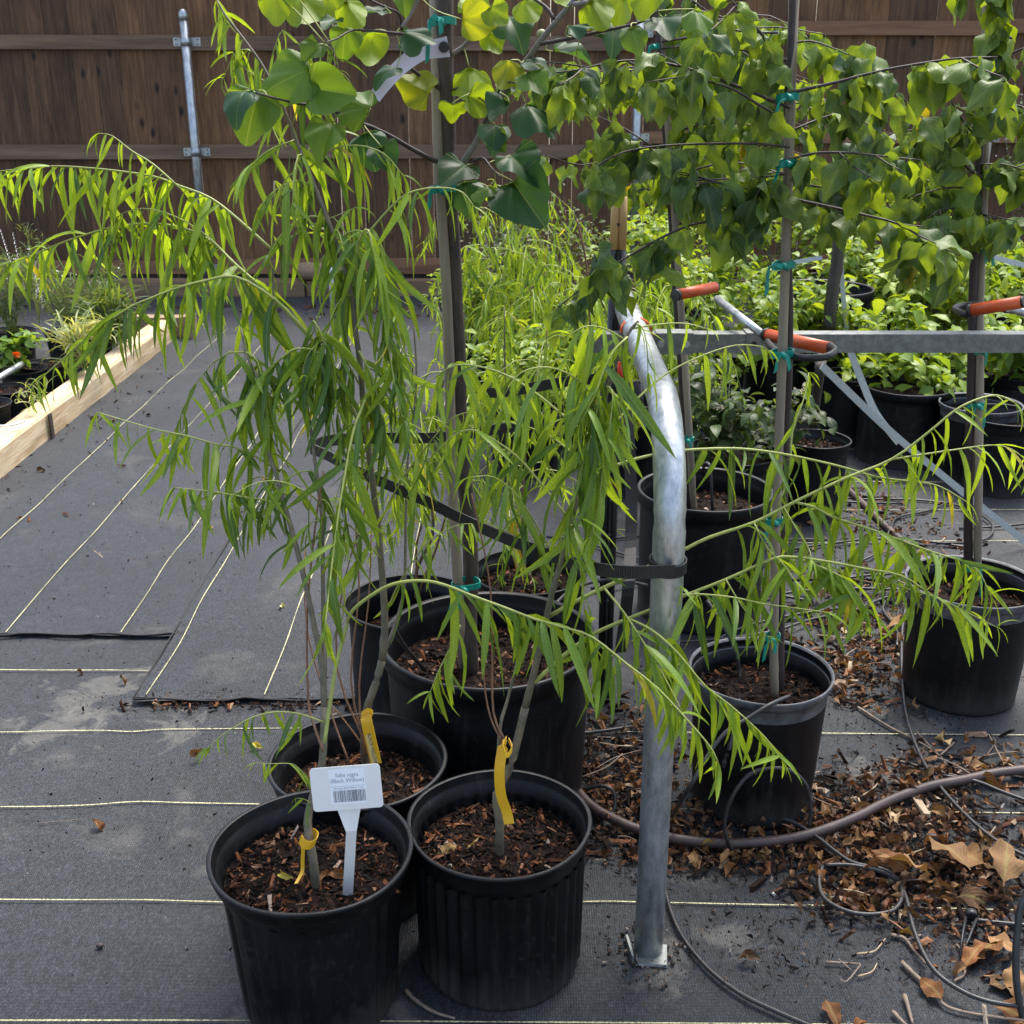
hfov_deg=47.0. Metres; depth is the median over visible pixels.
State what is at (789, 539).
drip tube
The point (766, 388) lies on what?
nursery pot
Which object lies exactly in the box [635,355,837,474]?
potted shrub
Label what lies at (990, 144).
fence post
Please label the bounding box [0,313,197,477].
bed frame
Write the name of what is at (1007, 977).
fallen leaf
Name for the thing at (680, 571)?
webbing strap
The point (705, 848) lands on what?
fallen leaf
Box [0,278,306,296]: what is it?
edging timber
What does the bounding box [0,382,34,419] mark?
nursery pot
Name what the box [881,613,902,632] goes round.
fallen leaf
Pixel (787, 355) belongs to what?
plant tie
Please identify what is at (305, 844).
yellow tag
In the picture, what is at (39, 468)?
fallen leaf
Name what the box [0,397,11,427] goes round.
nursery pot
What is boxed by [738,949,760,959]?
fallen leaf
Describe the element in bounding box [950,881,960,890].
fallen leaf
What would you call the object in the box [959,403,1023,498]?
nursery pot
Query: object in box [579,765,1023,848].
poly hose
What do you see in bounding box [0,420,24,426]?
white cable
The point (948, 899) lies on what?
fallen leaf
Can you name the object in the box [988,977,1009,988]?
fallen leaf
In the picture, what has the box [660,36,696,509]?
bamboo stake
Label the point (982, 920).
drip tube
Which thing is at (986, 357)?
plant tie
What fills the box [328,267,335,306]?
irrigation riser
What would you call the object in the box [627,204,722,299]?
potted shrub
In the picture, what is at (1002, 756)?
fallen leaf
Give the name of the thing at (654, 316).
willow sapling
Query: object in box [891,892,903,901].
fallen leaf
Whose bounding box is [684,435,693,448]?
plant tie
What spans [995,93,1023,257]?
potted shrub
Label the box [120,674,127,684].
fallen leaf
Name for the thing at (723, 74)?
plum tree
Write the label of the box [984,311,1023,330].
nursery pot
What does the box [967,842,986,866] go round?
fallen leaf
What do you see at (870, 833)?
fallen leaf
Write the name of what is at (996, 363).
potted shrub
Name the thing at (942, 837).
fallen leaf
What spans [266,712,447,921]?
nursery pot
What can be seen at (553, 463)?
nursery pot
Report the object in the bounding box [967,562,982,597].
plant tie
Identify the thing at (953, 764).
fallen twig
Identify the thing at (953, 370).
nursery pot
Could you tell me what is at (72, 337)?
potted perennial
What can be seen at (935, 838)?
fallen leaf
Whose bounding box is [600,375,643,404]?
ratchet buckle
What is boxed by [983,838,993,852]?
fallen leaf
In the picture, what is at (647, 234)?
potted shrub
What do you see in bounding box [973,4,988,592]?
bamboo stake
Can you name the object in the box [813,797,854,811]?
fallen twig
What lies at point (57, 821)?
fallen twig
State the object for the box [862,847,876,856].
fallen leaf
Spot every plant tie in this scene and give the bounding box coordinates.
[425,13,455,63]
[428,184,455,208]
[449,576,480,609]
[648,43,658,52]
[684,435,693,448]
[762,631,780,661]
[764,259,795,295]
[764,516,782,540]
[770,347,794,373]
[773,159,798,182]
[775,92,799,112]
[967,401,986,428]
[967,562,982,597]
[974,353,987,365]
[980,249,994,265]
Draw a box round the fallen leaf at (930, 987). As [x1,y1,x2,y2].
[919,977,943,1000]
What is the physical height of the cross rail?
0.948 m
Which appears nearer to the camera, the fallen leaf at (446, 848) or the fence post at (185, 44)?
the fallen leaf at (446, 848)
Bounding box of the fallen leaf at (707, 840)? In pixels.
[699,839,715,844]
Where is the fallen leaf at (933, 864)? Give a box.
[928,860,937,870]
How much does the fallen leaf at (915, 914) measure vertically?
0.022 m
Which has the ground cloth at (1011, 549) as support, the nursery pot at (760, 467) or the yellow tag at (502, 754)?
the nursery pot at (760, 467)
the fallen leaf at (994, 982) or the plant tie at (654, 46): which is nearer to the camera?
the fallen leaf at (994, 982)
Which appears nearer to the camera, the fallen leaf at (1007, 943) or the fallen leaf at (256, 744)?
the fallen leaf at (1007, 943)
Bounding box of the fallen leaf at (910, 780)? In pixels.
[900,774,918,785]
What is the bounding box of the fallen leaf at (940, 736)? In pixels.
[935,731,951,744]
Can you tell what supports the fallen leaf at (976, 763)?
on the ground cloth at (68, 899)
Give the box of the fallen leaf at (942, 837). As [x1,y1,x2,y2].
[925,829,948,844]
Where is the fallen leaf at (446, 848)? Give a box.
[436,843,456,854]
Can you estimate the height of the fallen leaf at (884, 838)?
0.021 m
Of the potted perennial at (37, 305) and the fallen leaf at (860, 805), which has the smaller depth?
the fallen leaf at (860, 805)
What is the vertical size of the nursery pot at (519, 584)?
0.284 m
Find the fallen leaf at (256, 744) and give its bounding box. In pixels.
[252,741,262,747]
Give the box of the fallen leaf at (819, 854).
[809,844,822,861]
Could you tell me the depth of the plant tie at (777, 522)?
2.30 m
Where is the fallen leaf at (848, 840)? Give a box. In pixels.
[842,837,853,846]
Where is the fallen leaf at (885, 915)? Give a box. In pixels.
[881,907,889,922]
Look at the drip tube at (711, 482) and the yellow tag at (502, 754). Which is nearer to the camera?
the yellow tag at (502, 754)
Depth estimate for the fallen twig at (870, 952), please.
2.09 m
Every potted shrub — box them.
[427,243,532,347]
[458,185,545,304]
[465,319,568,416]
[472,183,633,323]
[516,278,606,376]
[573,206,738,358]
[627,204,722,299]
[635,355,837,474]
[637,243,804,384]
[729,251,846,369]
[740,158,860,286]
[762,274,888,366]
[801,157,951,284]
[802,225,960,319]
[834,286,1002,399]
[876,253,1023,330]
[965,312,1023,393]
[986,240,1023,322]
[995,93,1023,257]
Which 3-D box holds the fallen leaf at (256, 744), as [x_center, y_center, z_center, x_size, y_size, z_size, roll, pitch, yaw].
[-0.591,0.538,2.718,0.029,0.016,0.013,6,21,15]
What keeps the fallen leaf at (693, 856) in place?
on the leaf litter at (798, 891)
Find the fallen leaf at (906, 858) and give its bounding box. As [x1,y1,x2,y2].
[879,853,929,873]
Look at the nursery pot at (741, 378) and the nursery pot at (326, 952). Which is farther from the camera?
the nursery pot at (741, 378)
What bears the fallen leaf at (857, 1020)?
on the ground cloth at (68, 899)
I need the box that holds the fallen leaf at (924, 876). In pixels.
[915,872,932,882]
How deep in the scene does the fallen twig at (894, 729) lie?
2.78 m
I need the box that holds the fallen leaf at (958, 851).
[924,835,970,869]
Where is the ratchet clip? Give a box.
[617,361,622,377]
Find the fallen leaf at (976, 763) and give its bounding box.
[972,759,988,769]
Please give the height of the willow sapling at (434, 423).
0.825 m
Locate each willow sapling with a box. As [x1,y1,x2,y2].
[0,133,721,888]
[204,0,496,764]
[330,303,537,598]
[377,320,1023,856]
[410,306,624,586]
[415,179,604,345]
[466,256,644,393]
[521,261,746,460]
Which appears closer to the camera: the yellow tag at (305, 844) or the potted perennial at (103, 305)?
the yellow tag at (305, 844)
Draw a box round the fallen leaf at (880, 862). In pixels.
[865,859,890,872]
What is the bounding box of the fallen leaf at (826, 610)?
[820,608,831,614]
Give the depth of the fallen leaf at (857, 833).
2.38 m
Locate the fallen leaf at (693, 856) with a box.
[687,850,698,867]
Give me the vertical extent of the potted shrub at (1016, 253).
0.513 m
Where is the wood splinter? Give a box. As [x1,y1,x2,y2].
[912,796,930,817]
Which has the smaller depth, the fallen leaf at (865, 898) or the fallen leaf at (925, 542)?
the fallen leaf at (865, 898)
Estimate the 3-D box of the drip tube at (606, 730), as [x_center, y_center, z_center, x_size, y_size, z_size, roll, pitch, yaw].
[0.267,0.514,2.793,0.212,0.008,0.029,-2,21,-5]
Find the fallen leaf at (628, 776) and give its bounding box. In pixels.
[625,773,636,782]
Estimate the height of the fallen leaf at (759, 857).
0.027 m
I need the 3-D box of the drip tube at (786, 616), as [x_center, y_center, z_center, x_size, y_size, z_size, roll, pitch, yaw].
[0.760,0.326,3.270,0.254,0.018,0.648,16,26,36]
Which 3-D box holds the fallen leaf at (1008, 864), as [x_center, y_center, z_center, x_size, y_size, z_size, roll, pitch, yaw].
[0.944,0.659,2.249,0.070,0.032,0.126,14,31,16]
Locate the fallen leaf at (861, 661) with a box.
[851,658,868,665]
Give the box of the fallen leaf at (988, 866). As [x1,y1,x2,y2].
[983,862,994,868]
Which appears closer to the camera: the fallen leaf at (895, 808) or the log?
the fallen leaf at (895, 808)
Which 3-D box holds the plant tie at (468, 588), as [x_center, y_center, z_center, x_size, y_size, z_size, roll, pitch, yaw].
[-0.096,0.172,2.361,0.068,0.069,0.064,0,21,0]
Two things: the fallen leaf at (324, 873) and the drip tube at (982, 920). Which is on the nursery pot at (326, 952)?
the fallen leaf at (324, 873)
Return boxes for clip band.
[619,317,652,336]
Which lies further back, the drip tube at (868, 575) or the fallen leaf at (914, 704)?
the drip tube at (868, 575)
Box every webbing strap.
[310,414,564,453]
[310,444,675,578]
[475,374,594,397]
[615,386,636,652]
[649,553,686,578]
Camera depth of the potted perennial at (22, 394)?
4.88 m
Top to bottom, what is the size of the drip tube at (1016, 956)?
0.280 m
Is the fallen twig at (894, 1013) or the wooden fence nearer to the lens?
the fallen twig at (894, 1013)
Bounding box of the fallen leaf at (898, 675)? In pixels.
[892,672,901,678]
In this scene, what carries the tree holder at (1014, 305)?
attached to the cross rail
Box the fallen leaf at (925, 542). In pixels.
[918,539,929,544]
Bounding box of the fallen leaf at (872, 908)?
[860,902,876,911]
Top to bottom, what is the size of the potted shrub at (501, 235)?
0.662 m
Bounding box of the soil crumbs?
[582,508,1023,1023]
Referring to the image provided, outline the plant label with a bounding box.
[309,763,382,895]
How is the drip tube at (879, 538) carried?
on the ground cloth at (1011, 549)
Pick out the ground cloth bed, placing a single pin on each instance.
(42, 352)
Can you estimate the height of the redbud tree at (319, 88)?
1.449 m
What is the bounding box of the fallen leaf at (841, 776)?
[836,773,846,782]
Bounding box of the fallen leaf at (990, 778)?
[982,771,1003,789]
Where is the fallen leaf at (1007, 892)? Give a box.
[1000,886,1012,902]
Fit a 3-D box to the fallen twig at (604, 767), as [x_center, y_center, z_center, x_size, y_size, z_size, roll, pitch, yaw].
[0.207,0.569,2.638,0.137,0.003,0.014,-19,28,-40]
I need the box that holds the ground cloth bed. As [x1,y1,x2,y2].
[0,325,118,382]
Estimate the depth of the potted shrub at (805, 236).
6.83 m
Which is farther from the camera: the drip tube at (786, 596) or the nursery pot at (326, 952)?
the drip tube at (786, 596)
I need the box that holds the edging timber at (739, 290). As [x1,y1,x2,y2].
[631,278,912,295]
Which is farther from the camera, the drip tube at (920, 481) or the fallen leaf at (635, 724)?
the drip tube at (920, 481)
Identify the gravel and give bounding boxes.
[602,921,690,989]
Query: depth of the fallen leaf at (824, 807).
2.48 m
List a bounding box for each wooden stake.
[808,353,826,428]
[822,241,843,329]
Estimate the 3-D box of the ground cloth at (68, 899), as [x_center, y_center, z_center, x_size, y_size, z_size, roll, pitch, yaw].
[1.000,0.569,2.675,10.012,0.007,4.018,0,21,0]
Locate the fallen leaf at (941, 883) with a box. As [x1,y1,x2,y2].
[933,879,952,889]
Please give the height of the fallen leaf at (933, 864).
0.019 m
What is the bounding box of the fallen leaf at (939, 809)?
[930,805,945,818]
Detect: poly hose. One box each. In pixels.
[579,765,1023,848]
[849,487,923,557]
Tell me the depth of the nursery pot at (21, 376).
5.43 m
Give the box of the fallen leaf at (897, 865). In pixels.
[871,848,909,871]
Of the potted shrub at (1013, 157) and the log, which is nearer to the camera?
the potted shrub at (1013, 157)
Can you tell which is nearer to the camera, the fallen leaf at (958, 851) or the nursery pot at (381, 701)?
the fallen leaf at (958, 851)
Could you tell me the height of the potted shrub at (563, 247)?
0.716 m
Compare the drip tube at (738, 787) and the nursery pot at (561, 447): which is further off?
the nursery pot at (561, 447)
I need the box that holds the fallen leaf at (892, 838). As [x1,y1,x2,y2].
[887,834,905,843]
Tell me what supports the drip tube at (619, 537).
on the ground cloth at (1011, 549)
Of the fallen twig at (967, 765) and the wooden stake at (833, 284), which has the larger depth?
the wooden stake at (833, 284)
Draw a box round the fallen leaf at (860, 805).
[855,801,870,810]
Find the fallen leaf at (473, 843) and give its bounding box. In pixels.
[467,835,480,848]
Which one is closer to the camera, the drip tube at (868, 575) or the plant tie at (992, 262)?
the plant tie at (992, 262)
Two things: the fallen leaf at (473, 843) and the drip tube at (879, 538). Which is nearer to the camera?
the fallen leaf at (473, 843)
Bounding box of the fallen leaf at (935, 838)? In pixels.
[924,833,939,842]
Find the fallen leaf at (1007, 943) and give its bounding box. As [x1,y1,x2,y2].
[987,931,1011,950]
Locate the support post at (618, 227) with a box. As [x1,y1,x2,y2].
[598,197,626,702]
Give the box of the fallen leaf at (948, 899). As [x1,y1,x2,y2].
[939,895,952,902]
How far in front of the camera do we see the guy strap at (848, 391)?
3.59 m
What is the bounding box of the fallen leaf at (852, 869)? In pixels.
[844,865,857,879]
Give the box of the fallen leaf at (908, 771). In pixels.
[904,769,914,774]
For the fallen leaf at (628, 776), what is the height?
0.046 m
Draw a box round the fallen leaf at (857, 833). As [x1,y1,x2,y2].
[854,826,866,839]
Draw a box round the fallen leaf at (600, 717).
[595,715,608,722]
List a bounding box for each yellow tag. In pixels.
[294,828,318,883]
[361,708,381,763]
[494,736,513,824]
[508,519,522,569]
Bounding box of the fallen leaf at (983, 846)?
[979,835,990,850]
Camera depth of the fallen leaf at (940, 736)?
2.75 m
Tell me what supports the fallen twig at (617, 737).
on the leaf litter at (798, 891)
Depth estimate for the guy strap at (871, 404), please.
3.59 m
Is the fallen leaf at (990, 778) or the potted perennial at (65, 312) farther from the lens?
the potted perennial at (65, 312)
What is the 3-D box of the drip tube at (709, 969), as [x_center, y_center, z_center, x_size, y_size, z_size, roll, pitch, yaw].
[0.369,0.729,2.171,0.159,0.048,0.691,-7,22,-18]
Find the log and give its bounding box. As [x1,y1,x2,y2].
[297,262,343,280]
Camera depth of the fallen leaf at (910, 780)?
2.54 m
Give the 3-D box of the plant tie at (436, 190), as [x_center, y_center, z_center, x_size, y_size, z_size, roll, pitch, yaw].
[-0.124,-0.558,2.085,0.050,0.043,0.054,0,21,0]
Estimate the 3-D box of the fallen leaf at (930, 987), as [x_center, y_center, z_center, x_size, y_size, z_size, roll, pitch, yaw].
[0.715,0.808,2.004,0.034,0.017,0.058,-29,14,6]
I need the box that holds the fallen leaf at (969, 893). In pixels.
[957,884,988,909]
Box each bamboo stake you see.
[429,0,464,668]
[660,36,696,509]
[769,0,798,696]
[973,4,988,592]
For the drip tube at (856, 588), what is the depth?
3.51 m
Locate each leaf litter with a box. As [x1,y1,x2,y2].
[1,366,173,521]
[24,305,442,320]
[82,677,355,716]
[582,457,1023,1023]
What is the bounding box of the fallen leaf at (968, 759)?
[963,756,973,764]
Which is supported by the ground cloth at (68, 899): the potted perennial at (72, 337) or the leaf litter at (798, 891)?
the leaf litter at (798, 891)
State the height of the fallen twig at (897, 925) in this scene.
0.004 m
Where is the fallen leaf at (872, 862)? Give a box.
[863,859,878,867]
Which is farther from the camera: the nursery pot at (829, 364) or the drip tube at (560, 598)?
the nursery pot at (829, 364)
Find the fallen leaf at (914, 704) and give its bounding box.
[912,697,919,707]
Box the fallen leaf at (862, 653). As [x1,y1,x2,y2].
[858,651,869,658]
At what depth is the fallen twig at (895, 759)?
2.66 m
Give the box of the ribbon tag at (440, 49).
[371,36,449,101]
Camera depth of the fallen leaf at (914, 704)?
2.88 m
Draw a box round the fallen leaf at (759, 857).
[751,848,767,863]
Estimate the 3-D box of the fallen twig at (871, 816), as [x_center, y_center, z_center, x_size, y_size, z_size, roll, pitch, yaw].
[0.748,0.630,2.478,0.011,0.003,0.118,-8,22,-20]
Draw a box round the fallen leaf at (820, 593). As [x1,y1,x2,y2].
[806,583,824,601]
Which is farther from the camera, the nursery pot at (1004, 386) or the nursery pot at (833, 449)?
the nursery pot at (1004, 386)
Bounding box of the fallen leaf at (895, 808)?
[885,804,909,813]
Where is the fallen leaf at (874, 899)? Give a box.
[867,895,878,905]
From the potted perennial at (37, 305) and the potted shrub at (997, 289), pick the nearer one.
the potted shrub at (997, 289)
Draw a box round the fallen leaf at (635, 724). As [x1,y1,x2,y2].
[630,718,642,727]
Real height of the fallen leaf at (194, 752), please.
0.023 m
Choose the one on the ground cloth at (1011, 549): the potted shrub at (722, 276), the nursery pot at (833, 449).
the nursery pot at (833, 449)
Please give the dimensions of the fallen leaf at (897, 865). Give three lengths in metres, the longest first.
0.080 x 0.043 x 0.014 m
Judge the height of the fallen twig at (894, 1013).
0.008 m
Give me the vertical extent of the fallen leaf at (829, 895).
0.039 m
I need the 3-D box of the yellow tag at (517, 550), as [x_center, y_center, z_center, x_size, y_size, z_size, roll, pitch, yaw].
[0.012,0.079,2.932,0.042,0.140,0.014,0,21,0]
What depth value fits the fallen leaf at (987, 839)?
2.38 m
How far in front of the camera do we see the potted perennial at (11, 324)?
6.20 m
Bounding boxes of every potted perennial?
[0,223,56,323]
[0,242,48,333]
[0,254,128,331]
[0,329,48,373]
[11,377,54,412]
[31,306,122,376]
[56,274,149,349]
[77,283,139,308]
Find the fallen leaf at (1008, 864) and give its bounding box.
[988,838,1023,885]
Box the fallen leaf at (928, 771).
[924,764,933,777]
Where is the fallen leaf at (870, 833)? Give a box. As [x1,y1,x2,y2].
[848,829,882,842]
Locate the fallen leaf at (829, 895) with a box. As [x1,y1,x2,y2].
[822,892,832,904]
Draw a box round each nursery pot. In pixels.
[0,326,35,361]
[0,363,47,403]
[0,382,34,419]
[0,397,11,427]
[21,358,68,394]
[43,327,85,359]
[73,336,112,368]
[206,790,413,1023]
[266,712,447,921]
[342,574,452,713]
[379,591,596,793]
[406,769,591,1010]
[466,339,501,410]
[467,302,516,339]
[478,550,586,611]
[491,396,565,479]
[554,373,601,451]
[586,406,652,497]
[623,361,678,405]
[637,467,772,634]
[657,298,700,328]
[689,636,834,828]
[691,355,747,430]
[693,437,773,513]
[742,353,806,411]
[774,279,874,330]
[787,429,851,523]
[800,353,843,412]
[820,367,883,447]
[854,373,955,470]
[886,317,904,354]
[902,555,1023,715]
[919,323,966,385]
[936,392,1023,482]
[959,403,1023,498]
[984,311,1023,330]
[984,367,1023,404]
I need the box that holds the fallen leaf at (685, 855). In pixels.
[681,853,688,865]
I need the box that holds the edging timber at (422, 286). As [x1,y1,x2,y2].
[306,278,581,295]
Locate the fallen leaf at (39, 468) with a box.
[35,466,45,471]
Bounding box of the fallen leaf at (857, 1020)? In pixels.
[853,1017,866,1023]
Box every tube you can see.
[390,623,426,671]
[404,988,454,1019]
[546,518,793,540]
[556,578,647,601]
[583,539,812,602]
[585,724,643,734]
[585,784,616,814]
[590,538,826,589]
[665,885,810,1023]
[670,694,790,817]
[680,592,906,642]
[702,461,713,510]
[706,599,741,767]
[712,603,874,641]
[723,766,812,856]
[763,537,962,564]
[769,587,898,596]
[782,817,1023,1008]
[817,863,903,916]
[839,499,954,568]
[844,501,902,503]
[850,572,904,578]
[863,498,993,544]
[872,477,960,484]
[881,583,905,647]
[900,605,1023,856]
[943,774,1023,801]
[959,523,1023,529]
[977,918,1023,926]
[1012,892,1023,1023]
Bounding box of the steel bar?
[0,361,24,380]
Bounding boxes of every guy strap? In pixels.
[795,256,822,263]
[819,363,1023,544]
[840,268,848,328]
[847,353,897,444]
[994,255,1023,267]
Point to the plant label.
(349, 792)
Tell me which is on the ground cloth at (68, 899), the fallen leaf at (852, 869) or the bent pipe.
the bent pipe
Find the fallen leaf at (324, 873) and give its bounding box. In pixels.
[320,869,329,881]
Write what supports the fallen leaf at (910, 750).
on the ground cloth at (68, 899)
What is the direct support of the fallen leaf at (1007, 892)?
on the leaf litter at (798, 891)
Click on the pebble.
(99, 945)
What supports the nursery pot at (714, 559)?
on the ground cloth at (68, 899)
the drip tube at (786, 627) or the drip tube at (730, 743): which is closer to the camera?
the drip tube at (730, 743)
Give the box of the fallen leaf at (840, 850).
[836,848,845,852]
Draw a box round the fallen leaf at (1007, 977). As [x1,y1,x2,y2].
[1002,963,1023,996]
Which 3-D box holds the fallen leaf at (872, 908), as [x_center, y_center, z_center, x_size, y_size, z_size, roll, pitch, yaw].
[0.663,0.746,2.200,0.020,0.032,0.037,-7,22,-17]
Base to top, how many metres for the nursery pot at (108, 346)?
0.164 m
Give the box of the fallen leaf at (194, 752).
[189,748,202,757]
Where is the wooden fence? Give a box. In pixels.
[0,0,1023,278]
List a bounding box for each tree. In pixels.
[223,0,712,675]
[495,10,831,508]
[531,0,1019,692]
[834,0,1023,591]
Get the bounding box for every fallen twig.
[37,819,79,823]
[582,753,622,776]
[595,750,638,768]
[597,736,642,741]
[600,742,633,746]
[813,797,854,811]
[825,959,860,982]
[837,888,868,894]
[844,783,877,800]
[851,795,887,826]
[856,938,885,954]
[857,706,953,764]
[857,963,877,976]
[877,916,903,930]
[888,757,973,771]
[891,933,926,965]
[891,1010,906,1023]
[894,879,921,883]
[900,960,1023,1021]
[902,993,913,1023]
[937,757,968,772]
[953,943,965,981]
[964,737,1023,767]
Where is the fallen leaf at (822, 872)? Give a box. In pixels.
[809,863,825,880]
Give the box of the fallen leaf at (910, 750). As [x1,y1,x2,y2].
[907,748,918,756]
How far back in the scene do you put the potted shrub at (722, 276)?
4.98 m
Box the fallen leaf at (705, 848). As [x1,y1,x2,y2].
[699,844,711,855]
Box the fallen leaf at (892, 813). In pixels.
[886,807,899,822]
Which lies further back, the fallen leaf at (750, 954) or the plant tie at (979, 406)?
the plant tie at (979, 406)
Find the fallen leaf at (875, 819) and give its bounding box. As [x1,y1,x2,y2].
[873,817,880,827]
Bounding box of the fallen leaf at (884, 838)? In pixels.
[880,835,888,848]
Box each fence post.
[173,9,216,277]
[627,19,652,277]
[989,36,1010,161]
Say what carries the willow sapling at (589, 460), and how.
in the nursery pot at (494, 937)
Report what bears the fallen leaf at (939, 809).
on the soil crumbs
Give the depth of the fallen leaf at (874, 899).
2.21 m
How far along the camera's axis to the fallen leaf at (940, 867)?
2.28 m
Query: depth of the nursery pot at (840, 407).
4.83 m
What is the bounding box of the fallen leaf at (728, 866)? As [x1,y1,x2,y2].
[724,862,735,877]
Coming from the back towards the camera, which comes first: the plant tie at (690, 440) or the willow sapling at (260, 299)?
the plant tie at (690, 440)
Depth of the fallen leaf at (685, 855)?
2.33 m
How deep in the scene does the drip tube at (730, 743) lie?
2.53 m
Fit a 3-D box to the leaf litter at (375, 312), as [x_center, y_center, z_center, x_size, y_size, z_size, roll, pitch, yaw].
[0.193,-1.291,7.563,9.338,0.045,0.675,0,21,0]
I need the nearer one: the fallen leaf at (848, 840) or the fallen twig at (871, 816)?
the fallen leaf at (848, 840)
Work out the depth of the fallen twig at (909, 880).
2.27 m
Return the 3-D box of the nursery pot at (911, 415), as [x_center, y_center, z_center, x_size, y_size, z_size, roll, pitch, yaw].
[1.555,-0.359,4.688,0.360,0.309,0.360,0,21,0]
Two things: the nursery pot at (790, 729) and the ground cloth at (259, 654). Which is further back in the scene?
the ground cloth at (259, 654)
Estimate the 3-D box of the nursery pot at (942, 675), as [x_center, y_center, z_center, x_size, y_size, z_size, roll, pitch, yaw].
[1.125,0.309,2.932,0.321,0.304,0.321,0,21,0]
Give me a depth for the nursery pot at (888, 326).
5.92 m
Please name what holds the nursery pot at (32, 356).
on the ground cloth bed
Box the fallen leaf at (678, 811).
[671,805,682,814]
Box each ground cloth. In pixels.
[0,328,348,635]
[0,579,1023,1023]
[132,325,609,701]
[577,325,1023,579]
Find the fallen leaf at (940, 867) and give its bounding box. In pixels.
[934,863,944,874]
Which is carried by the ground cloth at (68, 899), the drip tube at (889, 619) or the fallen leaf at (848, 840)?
the drip tube at (889, 619)
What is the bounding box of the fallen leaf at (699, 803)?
[694,800,704,807]
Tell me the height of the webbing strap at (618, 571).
0.086 m
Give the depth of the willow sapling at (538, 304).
4.64 m
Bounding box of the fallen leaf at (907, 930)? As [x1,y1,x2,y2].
[898,927,911,934]
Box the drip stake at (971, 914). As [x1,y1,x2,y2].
[959,908,977,956]
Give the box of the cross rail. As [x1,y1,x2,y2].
[583,329,1023,354]
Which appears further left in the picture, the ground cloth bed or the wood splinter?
the ground cloth bed
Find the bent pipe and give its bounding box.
[614,292,686,967]
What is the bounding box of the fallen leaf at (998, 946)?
[968,939,1002,967]
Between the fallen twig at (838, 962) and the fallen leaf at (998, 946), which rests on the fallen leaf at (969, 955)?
the fallen leaf at (998, 946)
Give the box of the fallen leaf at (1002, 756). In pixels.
[1001,751,1010,765]
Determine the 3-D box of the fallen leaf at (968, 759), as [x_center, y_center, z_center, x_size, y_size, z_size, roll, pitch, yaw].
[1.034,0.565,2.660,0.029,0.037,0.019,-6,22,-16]
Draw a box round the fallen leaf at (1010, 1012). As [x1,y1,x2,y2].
[993,997,1023,1023]
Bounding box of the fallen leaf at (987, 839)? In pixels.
[979,829,992,843]
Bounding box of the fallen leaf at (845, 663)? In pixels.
[834,656,850,666]
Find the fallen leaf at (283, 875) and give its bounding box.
[277,870,292,879]
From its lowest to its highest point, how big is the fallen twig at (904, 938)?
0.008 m
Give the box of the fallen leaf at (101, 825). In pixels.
[92,819,104,830]
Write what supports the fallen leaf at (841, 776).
on the ground cloth at (68, 899)
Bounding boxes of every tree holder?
[670,282,719,300]
[714,295,838,361]
[952,296,1023,317]
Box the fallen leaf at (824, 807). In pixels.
[821,802,829,815]
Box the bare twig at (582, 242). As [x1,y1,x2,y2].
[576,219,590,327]
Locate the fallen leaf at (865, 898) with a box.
[860,894,867,902]
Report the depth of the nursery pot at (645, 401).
5.44 m
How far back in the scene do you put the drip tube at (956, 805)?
2.66 m
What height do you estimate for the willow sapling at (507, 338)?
0.714 m
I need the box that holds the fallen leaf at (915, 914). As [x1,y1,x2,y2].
[899,906,921,918]
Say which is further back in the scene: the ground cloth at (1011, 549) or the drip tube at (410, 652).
the ground cloth at (1011, 549)
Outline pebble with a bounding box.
[96,943,103,947]
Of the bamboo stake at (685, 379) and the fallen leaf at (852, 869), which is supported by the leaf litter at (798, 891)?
the fallen leaf at (852, 869)
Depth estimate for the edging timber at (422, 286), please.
8.07 m
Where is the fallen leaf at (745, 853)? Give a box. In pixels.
[740,851,749,862]
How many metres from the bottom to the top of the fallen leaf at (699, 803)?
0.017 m
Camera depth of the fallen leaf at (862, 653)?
3.10 m
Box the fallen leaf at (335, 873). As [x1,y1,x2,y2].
[330,867,343,878]
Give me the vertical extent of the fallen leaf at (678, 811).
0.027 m
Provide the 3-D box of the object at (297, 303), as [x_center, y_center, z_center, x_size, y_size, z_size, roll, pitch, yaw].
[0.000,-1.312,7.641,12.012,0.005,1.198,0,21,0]
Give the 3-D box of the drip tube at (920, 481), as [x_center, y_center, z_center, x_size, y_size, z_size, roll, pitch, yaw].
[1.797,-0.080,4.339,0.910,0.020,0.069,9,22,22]
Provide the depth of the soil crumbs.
2.37 m
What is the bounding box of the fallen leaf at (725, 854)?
[719,848,734,864]
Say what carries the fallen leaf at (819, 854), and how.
on the ground cloth at (68, 899)
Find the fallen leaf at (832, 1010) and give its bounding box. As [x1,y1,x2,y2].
[821,998,840,1023]
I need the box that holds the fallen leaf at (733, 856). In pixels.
[732,851,740,859]
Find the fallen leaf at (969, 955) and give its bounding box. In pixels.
[961,943,984,968]

